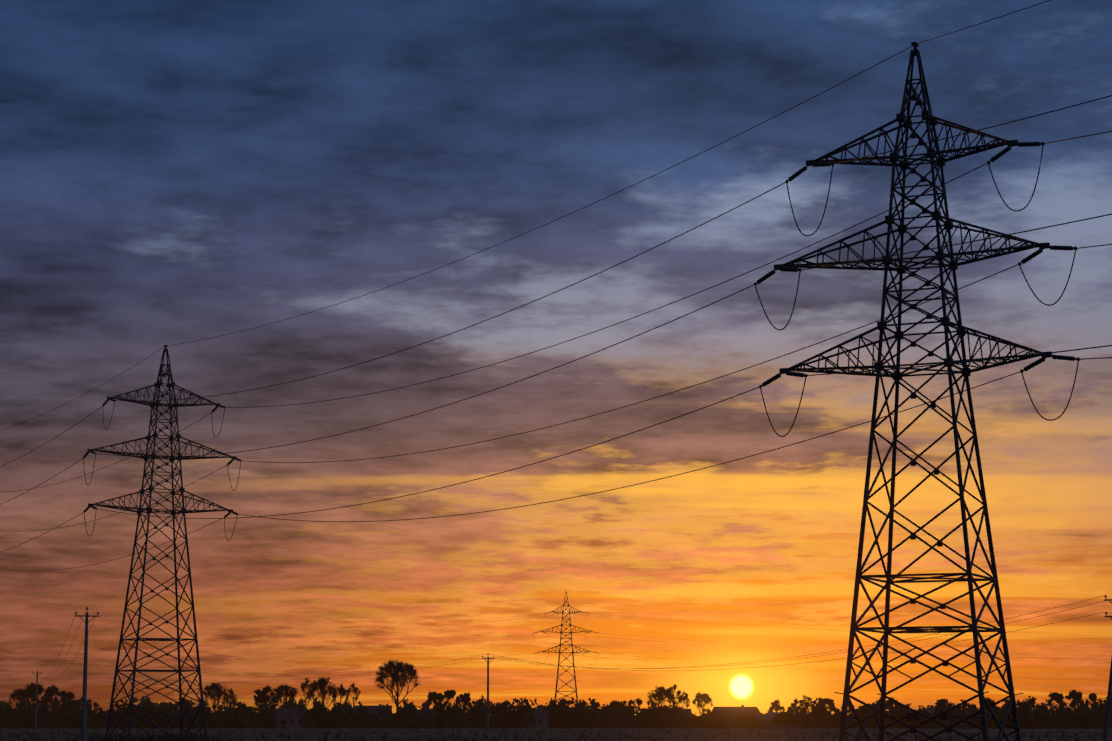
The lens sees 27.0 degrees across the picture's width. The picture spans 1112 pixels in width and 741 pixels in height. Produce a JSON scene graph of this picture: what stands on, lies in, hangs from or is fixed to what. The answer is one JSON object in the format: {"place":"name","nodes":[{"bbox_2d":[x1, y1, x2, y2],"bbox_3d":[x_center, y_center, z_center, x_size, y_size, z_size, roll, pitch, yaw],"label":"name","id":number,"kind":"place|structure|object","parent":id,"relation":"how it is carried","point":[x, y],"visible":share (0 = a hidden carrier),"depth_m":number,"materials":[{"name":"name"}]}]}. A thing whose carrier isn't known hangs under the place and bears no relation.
{"place":"outdoors","nodes":[
{"label":"outdoors","id":0,"kind":"place"},
{"bbox_2d":[354,704,391,714],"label":"house","id":1,"kind":"structure","parent":0,"point":[371,707],"depth_m":584.39,"materials":[{"name":"grey"}]},
{"bbox_2d":[0,727,1111,740],"bbox_3d":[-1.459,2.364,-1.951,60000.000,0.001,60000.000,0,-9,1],"label":"field ground","id":2,"kind":"structure","parent":0,"point":[548,733],"depth_m":364.18,"materials":[{"name":"soil"}]},
{"bbox_2d":[8,687,31,711],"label":"tree","id":3,"kind":"object","parent":2,"relation":"on","point":[21,694],"visible":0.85,"depth_m":572.54,"materials":[{"name":"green plant"}]},
{"bbox_2d":[21,704,42,728],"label":"bush","id":4,"kind":"object","parent":2,"relation":"on","point":[31,711],"visible":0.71,"depth_m":512.08,"materials":[{"name":"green plant"}]},
{"bbox_2d":[16,683,48,710],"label":"tree","id":5,"kind":"object","parent":2,"relation":"on","point":[31,688],"visible":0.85,"depth_m":543.79,"materials":[{"name":"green plant"}]},
{"bbox_2d":[32,670,42,731],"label":"pole","id":6,"kind":"object","parent":2,"relation":"on","point":[35,728],"visible":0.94,"depth_m":394.88,"materials":[{"name":"concrete"}]},
{"bbox_2d":[43,685,61,709],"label":"tree","id":7,"kind":"object","parent":2,"relation":"on","point":[51,691],"visible":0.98,"depth_m":592.85,"materials":[{"name":"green plant"}]},
{"bbox_2d":[51,690,74,711],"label":"tree","id":8,"kind":"object","parent":2,"relation":"on","point":[69,695],"visible":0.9,"depth_m":583.22,"materials":[{"name":"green plant"}]},
{"bbox_2d":[61,709,96,728],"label":"bush","id":9,"kind":"object","parent":2,"relation":"on","point":[72,717],"visible":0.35,"depth_m":521.02,"materials":[{"name":"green plant"}]},
{"bbox_2d":[73,709,97,728],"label":"bush","id":10,"kind":"object","parent":2,"relation":"on","point":[89,722],"visible":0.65,"depth_m":510.68,"materials":[{"name":"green plant"}]},
{"bbox_2d":[75,607,98,740],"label":"pole","id":11,"kind":"object","parent":2,"relation":"on","point":[84,708],"visible":1,"depth_m":169.71,"materials":[{"name":"concrete"}]},
{"bbox_2d":[34,595,1104,685],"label":"distribution wires","id":12,"kind":"object","parent":11,"relation":"attached to","point":[602,668],"visible":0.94,"depth_m":227.26,"materials":[{"name":"grey metal"}]},
{"bbox_2d":[127,696,153,710],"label":"bush","id":13,"kind":"object","parent":2,"relation":"on","point":[145,700],"visible":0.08,"depth_m":579.79,"materials":[{"name":"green plant"}]},
{"bbox_2d":[126,701,177,727],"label":"bush","id":14,"kind":"object","parent":2,"relation":"on","point":[170,705],"visible":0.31,"depth_m":517.36,"materials":[{"name":"green plant"}]},
{"bbox_2d":[87,345,236,740],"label":"tower","id":15,"kind":"structure","parent":2,"relation":"on","point":[173,493],"depth_m":256.17,"materials":[{"name":"metal"}]},
{"bbox_2d":[177,700,197,727],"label":"tree","id":16,"kind":"object","parent":2,"relation":"on","point":[183,711],"visible":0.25,"depth_m":527.21,"materials":[{"name":"green plant"}]},
{"bbox_2d":[191,700,209,727],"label":"bush","id":17,"kind":"object","parent":2,"relation":"on","point":[207,712],"visible":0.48,"depth_m":520.10,"materials":[{"name":"green plant"}]},
{"bbox_2d":[187,713,214,727],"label":"bush","id":18,"kind":"object","parent":2,"relation":"on","point":[210,718],"visible":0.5,"depth_m":524.59,"materials":[{"name":"green plant"}]},
{"bbox_2d":[198,681,229,711],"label":"tree","id":19,"kind":"object","parent":2,"relation":"on","point":[211,690],"visible":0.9,"depth_m":562.59,"materials":[{"name":"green plant"}]},
{"bbox_2d":[221,688,237,710],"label":"tree","id":20,"kind":"object","parent":2,"relation":"on","point":[231,697],"visible":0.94,"depth_m":542.77,"materials":[{"name":"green plant"}]},
{"bbox_2d":[224,701,249,728],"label":"bush","id":21,"kind":"object","parent":2,"relation":"on","point":[240,712],"visible":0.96,"depth_m":514.30,"materials":[{"name":"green plant"}]},
{"bbox_2d":[245,705,274,727],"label":"bush","id":22,"kind":"object","parent":2,"relation":"on","point":[251,709],"visible":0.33,"depth_m":531.97,"materials":[{"name":"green plant"}]},
{"bbox_2d":[249,711,270,727],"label":"bush","id":23,"kind":"object","parent":2,"relation":"on","point":[265,716],"visible":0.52,"depth_m":527.43,"materials":[{"name":"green plant"}]},
{"bbox_2d":[252,685,278,710],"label":"tree","id":24,"kind":"object","parent":2,"relation":"on","point":[263,697],"visible":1,"depth_m":551.14,"materials":[{"name":"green plant"}]},
{"bbox_2d":[258,700,293,713],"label":"tree","id":25,"kind":"object","parent":2,"relation":"on","point":[265,706],"visible":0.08,"depth_m":537.13,"materials":[{"name":"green plant"}]},
{"bbox_2d":[267,712,294,727],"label":"bush","id":26,"kind":"object","parent":2,"relation":"on","point":[273,718],"visible":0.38,"depth_m":526.76,"materials":[{"name":"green plant"}]},
{"bbox_2d":[269,683,298,706],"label":"tree","id":27,"kind":"object","parent":2,"relation":"on","point":[280,690],"visible":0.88,"depth_m":576.15,"materials":[{"name":"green plant"}]},
{"bbox_2d":[274,707,307,727],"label":"house","id":28,"kind":"structure","parent":2,"relation":"on","point":[283,715],"depth_m":527.86,"materials":[{"name":"grey"}]},
{"bbox_2d":[288,700,322,727],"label":"tree","id":29,"kind":"object","parent":2,"relation":"on","point":[294,705],"visible":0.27,"depth_m":530.63,"materials":[{"name":"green plant"}]},
{"bbox_2d":[300,710,316,727],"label":"bush","id":30,"kind":"object","parent":2,"relation":"on","point":[308,722],"visible":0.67,"depth_m":526.68,"materials":[{"name":"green plant"}]},
{"bbox_2d":[299,676,317,707],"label":"tree","id":31,"kind":"object","parent":2,"relation":"on","point":[304,685],"visible":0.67,"depth_m":589.50,"materials":[{"name":"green plant"}]},
{"bbox_2d":[305,676,338,707],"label":"tree","id":32,"kind":"object","parent":2,"relation":"on","point":[318,684],"visible":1,"depth_m":548.49,"materials":[{"name":"green plant"}]},
{"bbox_2d":[309,707,338,727],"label":"bush","id":33,"kind":"object","parent":2,"relation":"on","point":[328,718],"visible":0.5,"depth_m":531.28,"materials":[{"name":"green plant"}]},
{"bbox_2d":[312,700,347,727],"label":"bush","id":34,"kind":"object","parent":2,"relation":"on","point":[334,707],"visible":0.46,"depth_m":532.15,"materials":[{"name":"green plant"}]},
{"bbox_2d":[330,683,346,703],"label":"tree","id":35,"kind":"object","parent":2,"relation":"on","point":[341,691],"visible":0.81,"depth_m":582.79,"materials":[{"name":"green plant"}]},
{"bbox_2d":[333,702,356,727],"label":"bush","id":36,"kind":"object","parent":2,"relation":"on","point":[344,706],"visible":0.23,"depth_m":528.39,"materials":[{"name":"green plant"}]},
{"bbox_2d":[344,682,362,708],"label":"tree","id":37,"kind":"object","parent":2,"relation":"on","point":[355,690],"visible":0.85,"depth_m":560.90,"materials":[{"name":"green plant"}]},
{"bbox_2d":[340,705,369,728],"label":"bush","id":38,"kind":"object","parent":2,"relation":"on","point":[361,716],"visible":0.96,"depth_m":519.94,"materials":[{"name":"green plant"}]},
{"bbox_2d":[370,703,410,721],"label":"tree","id":39,"kind":"object","parent":2,"relation":"on","point":[383,706],"visible":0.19,"depth_m":543.86,"materials":[{"name":"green plant"}]},
{"bbox_2d":[379,707,406,727],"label":"bush","id":40,"kind":"object","parent":2,"relation":"on","point":[400,716],"visible":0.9,"depth_m":523.46,"materials":[{"name":"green plant"}]},
{"bbox_2d":[372,659,420,712],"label":"tree","id":41,"kind":"object","parent":2,"relation":"on","point":[395,677],"visible":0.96,"depth_m":573.88,"materials":[{"name":"black plant"}]},
{"bbox_2d":[404,705,428,728],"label":"bush","id":42,"kind":"object","parent":2,"relation":"on","point":[412,722],"visible":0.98,"depth_m":518.21,"materials":[{"name":"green plant"}]},
{"bbox_2d":[418,705,436,727],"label":"house","id":43,"kind":"structure","parent":2,"relation":"on","point":[427,711],"depth_m":533.08,"materials":[{"name":"grey"}]},
{"bbox_2d":[426,690,442,707],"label":"tree","id":44,"kind":"object","parent":2,"relation":"on","point":[434,697],"visible":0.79,"depth_m":611.71,"materials":[{"name":"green plant"}]},
{"bbox_2d":[435,689,460,710],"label":"tree","id":45,"kind":"object","parent":2,"relation":"on","point":[449,695],"visible":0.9,"depth_m":570.04,"materials":[{"name":"green plant"}]},
{"bbox_2d":[434,703,466,727],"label":"bush","id":46,"kind":"object","parent":2,"relation":"on","point":[441,717],"visible":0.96,"depth_m":522.14,"materials":[{"name":"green plant"}]},
{"bbox_2d":[459,693,471,711],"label":"tree","id":47,"kind":"object","parent":2,"relation":"on","point":[465,698],"visible":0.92,"depth_m":592.95,"materials":[{"name":"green plant"}]},
{"bbox_2d":[448,700,489,727],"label":"bush","id":48,"kind":"object","parent":2,"relation":"on","point":[473,702],"visible":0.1,"depth_m":531.46,"materials":[{"name":"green plant"}]},
{"bbox_2d":[468,701,486,727],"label":"bush","id":49,"kind":"object","parent":2,"relation":"on","point":[477,710],"visible":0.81,"depth_m":524.48,"materials":[{"name":"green plant"}]},
{"bbox_2d":[482,654,494,736],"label":"pole","id":50,"kind":"object","parent":2,"relation":"on","point":[487,727],"visible":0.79,"depth_m":295.36,"materials":[{"name":"concrete"}]},
{"bbox_2d":[492,701,512,727],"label":"bush","id":51,"kind":"object","parent":2,"relation":"on","point":[504,707],"visible":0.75,"depth_m":528.09,"materials":[{"name":"green plant"}]},
{"bbox_2d":[509,696,533,727],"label":"bush","id":52,"kind":"object","parent":2,"relation":"on","point":[524,716],"visible":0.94,"depth_m":526.32,"materials":[{"name":"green plant"}]},
{"bbox_2d":[521,709,549,727],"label":"house","id":53,"kind":"structure","parent":2,"relation":"on","point":[541,719],"depth_m":527.98,"materials":[{"name":"grey"}]},
{"bbox_2d":[519,698,559,727],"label":"tree","id":54,"kind":"object","parent":2,"relation":"on","point":[549,707],"visible":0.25,"depth_m":549.16,"materials":[{"name":"black plant"}]},
{"bbox_2d":[0,727,1110,740],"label":"field stubble tufts","id":55,"kind":"object","parent":2,"relation":"on","point":[188,737],"visible":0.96,"depth_m":280.39,"materials":[{"name":"black plant"}]},
{"bbox_2d":[540,590,592,704],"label":"tower","id":56,"kind":"structure","parent":2,"relation":"on","point":[569,638],"depth_m":695.71,"materials":[{"name":"metal"}]},
{"bbox_2d":[532,612,598,653],"bbox_3d":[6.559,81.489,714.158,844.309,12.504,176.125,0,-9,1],"label":"line insulators","id":57,"kind":"object","parent":56,"relation":"hanging from","point":[573,613],"visible":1,"depth_m":696.81,"materials":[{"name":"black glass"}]},
{"bbox_2d":[0,591,1098,684],"bbox_3d":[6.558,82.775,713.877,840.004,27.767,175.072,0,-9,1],"label":"line conductors","id":58,"kind":"object","parent":57,"relation":"on","point":[538,644],"visible":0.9,"depth_m":697.59,"materials":[{"name":"grey metal"}]},
{"bbox_2d":[548,705,587,727],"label":"bush","id":59,"kind":"object","parent":2,"relation":"on","point":[559,717],"visible":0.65,"depth_m":529.32,"materials":[{"name":"black plant"}]},
{"bbox_2d":[563,712,591,727],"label":"bush","id":60,"kind":"object","parent":2,"relation":"on","point":[571,721],"visible":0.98,"depth_m":524.91,"materials":[{"name":"black plant"}]},
{"bbox_2d":[558,697,600,713],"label":"bush","id":61,"kind":"object","parent":2,"relation":"on","point":[564,702],"visible":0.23,"depth_m":553.84,"materials":[{"name":"black plant"}]},
{"bbox_2d":[567,698,599,727],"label":"tree","id":62,"kind":"object","parent":2,"relation":"on","point":[572,709],"visible":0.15,"depth_m":543.44,"materials":[{"name":"black plant"}]},
{"bbox_2d":[587,703,614,727],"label":"bush","id":63,"kind":"object","parent":2,"relation":"on","point":[607,718],"visible":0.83,"depth_m":521.48,"materials":[{"name":"black plant"}]},
{"bbox_2d":[614,707,631,727],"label":"bush","id":64,"kind":"object","parent":2,"relation":"on","point":[627,715],"visible":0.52,"depth_m":540.61,"materials":[{"name":"black plant"}]},
{"bbox_2d":[619,699,658,727],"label":"tree","id":65,"kind":"object","parent":2,"relation":"on","point":[631,707],"visible":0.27,"depth_m":561.47,"materials":[{"name":"black plant"}]},
{"bbox_2d":[630,706,647,727],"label":"bush","id":66,"kind":"object","parent":2,"relation":"on","point":[640,715],"visible":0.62,"depth_m":543.55,"materials":[{"name":"black plant"}]},
{"bbox_2d":[646,706,667,727],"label":"bush","id":67,"kind":"object","parent":2,"relation":"on","point":[659,722],"visible":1,"depth_m":534.30,"materials":[{"name":"black plant"}]},
{"bbox_2d":[647,685,678,706],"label":"tree","id":68,"kind":"object","parent":2,"relation":"on","point":[659,693],"visible":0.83,"depth_m":577.77,"materials":[{"name":"black plant"}]},
{"bbox_2d":[661,684,680,711],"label":"tree","id":69,"kind":"object","parent":2,"relation":"on","point":[672,698],"visible":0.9,"depth_m":565.89,"materials":[{"name":"black plant"}]},
{"bbox_2d":[663,705,680,727],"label":"bush","id":70,"kind":"object","parent":2,"relation":"on","point":[676,712],"visible":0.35,"depth_m":535.14,"materials":[{"name":"black plant"}]},
{"bbox_2d":[666,712,683,727],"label":"bush","id":71,"kind":"object","parent":2,"relation":"on","point":[673,721],"visible":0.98,"depth_m":528.99,"materials":[{"name":"black plant"}]},
{"bbox_2d":[678,692,689,715],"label":"tree","id":72,"kind":"object","parent":2,"relation":"on","point":[683,698],"visible":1,"depth_m":553.47,"materials":[{"name":"black plant"}]},
{"bbox_2d":[680,717,702,727],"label":"bush","id":73,"kind":"object","parent":2,"relation":"on","point":[687,723],"visible":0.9,"depth_m":532.45,"materials":[{"name":"black plant"}]},
{"bbox_2d":[691,693,713,717],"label":"tree","id":74,"kind":"object","parent":2,"relation":"on","point":[705,698],"visible":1,"depth_m":558.28,"materials":[{"name":"black plant"}]},
{"bbox_2d":[702,710,727,727],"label":"bush","id":75,"kind":"object","parent":2,"relation":"on","point":[723,713],"visible":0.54,"depth_m":520.80,"materials":[{"name":"black plant"}]},
{"bbox_2d":[707,712,734,727],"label":"bush","id":76,"kind":"object","parent":2,"relation":"on","point":[726,725],"visible":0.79,"depth_m":520.48,"materials":[{"name":"black plant"}]},
{"bbox_2d":[710,705,760,727],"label":"house","id":77,"kind":"structure","parent":2,"relation":"on","point":[742,709],"depth_m":533.41,"materials":[{"name":"grey"}]},
{"bbox_2d":[734,712,750,727],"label":"bush","id":78,"kind":"object","parent":2,"relation":"on","point":[741,722],"visible":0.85,"depth_m":524.44,"materials":[{"name":"black plant"}]},
{"bbox_2d":[744,712,772,727],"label":"bush","id":79,"kind":"object","parent":2,"relation":"on","point":[752,718],"visible":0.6,"depth_m":517.86,"materials":[{"name":"black plant"}]},
{"bbox_2d":[767,700,785,711],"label":"tree","id":80,"kind":"object","parent":2,"relation":"on","point":[775,704],"visible":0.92,"depth_m":548.96,"materials":[{"name":"black plant"}]},
{"bbox_2d":[756,712,801,728],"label":"greenhouse","id":81,"kind":"object","parent":2,"relation":"on","point":[764,721],"visible":0.94,"depth_m":508.35,"materials":[{"name":"grey"}]},
{"bbox_2d":[788,697,824,727],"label":"tree","id":82,"kind":"object","parent":2,"relation":"on","point":[816,709],"visible":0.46,"depth_m":542.86,"materials":[{"name":"black plant"}]},
{"bbox_2d":[801,695,812,711],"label":"tree","id":83,"kind":"object","parent":2,"relation":"on","point":[806,704],"visible":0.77,"depth_m":613.03,"materials":[{"name":"black plant"}]},
{"bbox_2d":[800,710,832,727],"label":"bush","id":84,"kind":"object","parent":2,"relation":"on","point":[806,722],"visible":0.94,"depth_m":521.21,"materials":[{"name":"black plant"}]},
{"bbox_2d":[827,710,860,727],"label":"bush","id":85,"kind":"object","parent":2,"relation":"on","point":[853,721],"visible":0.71,"depth_m":527.62,"materials":[{"name":"black plant"}]},
{"bbox_2d":[863,702,887,728],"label":"bush","id":86,"kind":"object","parent":2,"relation":"on","point":[873,722],"visible":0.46,"depth_m":517.90,"materials":[{"name":"black plant"}]},
{"bbox_2d":[874,698,902,727],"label":"bush","id":87,"kind":"object","parent":2,"relation":"on","point":[894,709],"visible":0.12,"depth_m":528.70,"materials":[{"name":"black plant"}]},
{"bbox_2d":[774,42,1052,740],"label":"tower","id":88,"kind":"structure","parent":2,"relation":"on","point":[940,255],"depth_m":127.97,"materials":[{"name":"metal"}]},
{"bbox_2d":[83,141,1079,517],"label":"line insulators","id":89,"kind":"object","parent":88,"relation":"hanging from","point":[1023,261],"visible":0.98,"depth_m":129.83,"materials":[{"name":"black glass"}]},
{"bbox_2d":[0,0,1111,570],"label":"line conductors","id":90,"kind":"object","parent":89,"relation":"on","point":[650,330],"visible":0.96,"depth_m":149.05,"materials":[{"name":"grey metal"}]},
{"bbox_2d":[901,703,933,727],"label":"bush","id":91,"kind":"object","parent":2,"relation":"on","point":[921,720],"visible":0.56,"depth_m":520.00,"materials":[{"name":"black plant"}]},
{"bbox_2d":[931,702,960,728],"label":"bush","id":92,"kind":"object","parent":2,"relation":"on","point":[948,721],"visible":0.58,"depth_m":516.08,"materials":[{"name":"black plant"}]},
{"bbox_2d":[934,699,971,727],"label":"bush","id":93,"kind":"object","parent":2,"relation":"on","point":[969,705],"visible":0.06,"depth_m":521.58,"materials":[{"name":"black plant"}]},
{"bbox_2d":[954,703,990,728],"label":"bush","id":94,"kind":"object","parent":2,"relation":"on","point":[974,721],"visible":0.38,"depth_m":514.15,"materials":[{"name":"black plant"}]},
{"bbox_2d":[986,700,1012,728],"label":"bush","id":95,"kind":"object","parent":2,"relation":"on","point":[998,714],"visible":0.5,"depth_m":512.64,"materials":[{"name":"black plant"}]},
{"bbox_2d":[1009,699,1033,728],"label":"bush","id":96,"kind":"object","parent":2,"relation":"on","point":[1022,712],"visible":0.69,"depth_m":509.85,"materials":[{"name":"black plant"}]},
{"bbox_2d":[1032,706,1052,728],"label":"bush","id":97,"kind":"object","parent":2,"relation":"on","point":[1043,718],"visible":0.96,"depth_m":509.06,"materials":[{"name":"black plant"}]},
{"bbox_2d":[1044,692,1064,714],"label":"tree","id":98,"kind":"object","parent":2,"relation":"on","point":[1057,697],"visible":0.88,"depth_m":547.53,"materials":[{"name":"black plant"}]},
{"bbox_2d":[1036,702,1072,714],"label":"bush","id":99,"kind":"object","parent":2,"relation":"on","point":[1069,709],"visible":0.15,"depth_m":536.03,"materials":[{"name":"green plant"}]},
{"bbox_2d":[1065,690,1082,710],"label":"tree","id":100,"kind":"object","parent":2,"relation":"on","point":[1074,695],"visible":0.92,"depth_m":599.28,"materials":[{"name":"black plant"}]},
{"bbox_2d":[1064,706,1103,728],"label":"barn","id":101,"kind":"structure","parent":2,"relation":"on","point":[1084,719],"depth_m":506.72,"materials":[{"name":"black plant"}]},
{"bbox_2d":[1084,693,1102,707],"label":"tree","id":102,"kind":"object","parent":2,"relation":"on","point":[1092,697],"visible":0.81,"depth_m":560.60,"materials":[{"name":"black plant"}]},
{"bbox_2d":[1096,703,1111,728],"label":"bush","id":103,"kind":"object","parent":2,"relation":"on","point":[1102,708],"visible":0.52,"depth_m":513.61,"materials":[{"name":"black plant"}]},
{"bbox_2d":[1102,595,1111,740],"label":"pole","id":104,"kind":"object","parent":2,"relation":"on","point":[1106,721],"visible":1,"depth_m":155.96,"materials":[{"name":"concrete"}]},
{"bbox_2d":[0,0,1111,715],"label":"sky","id":105,"kind":"structure","parent":0,"point":[172,172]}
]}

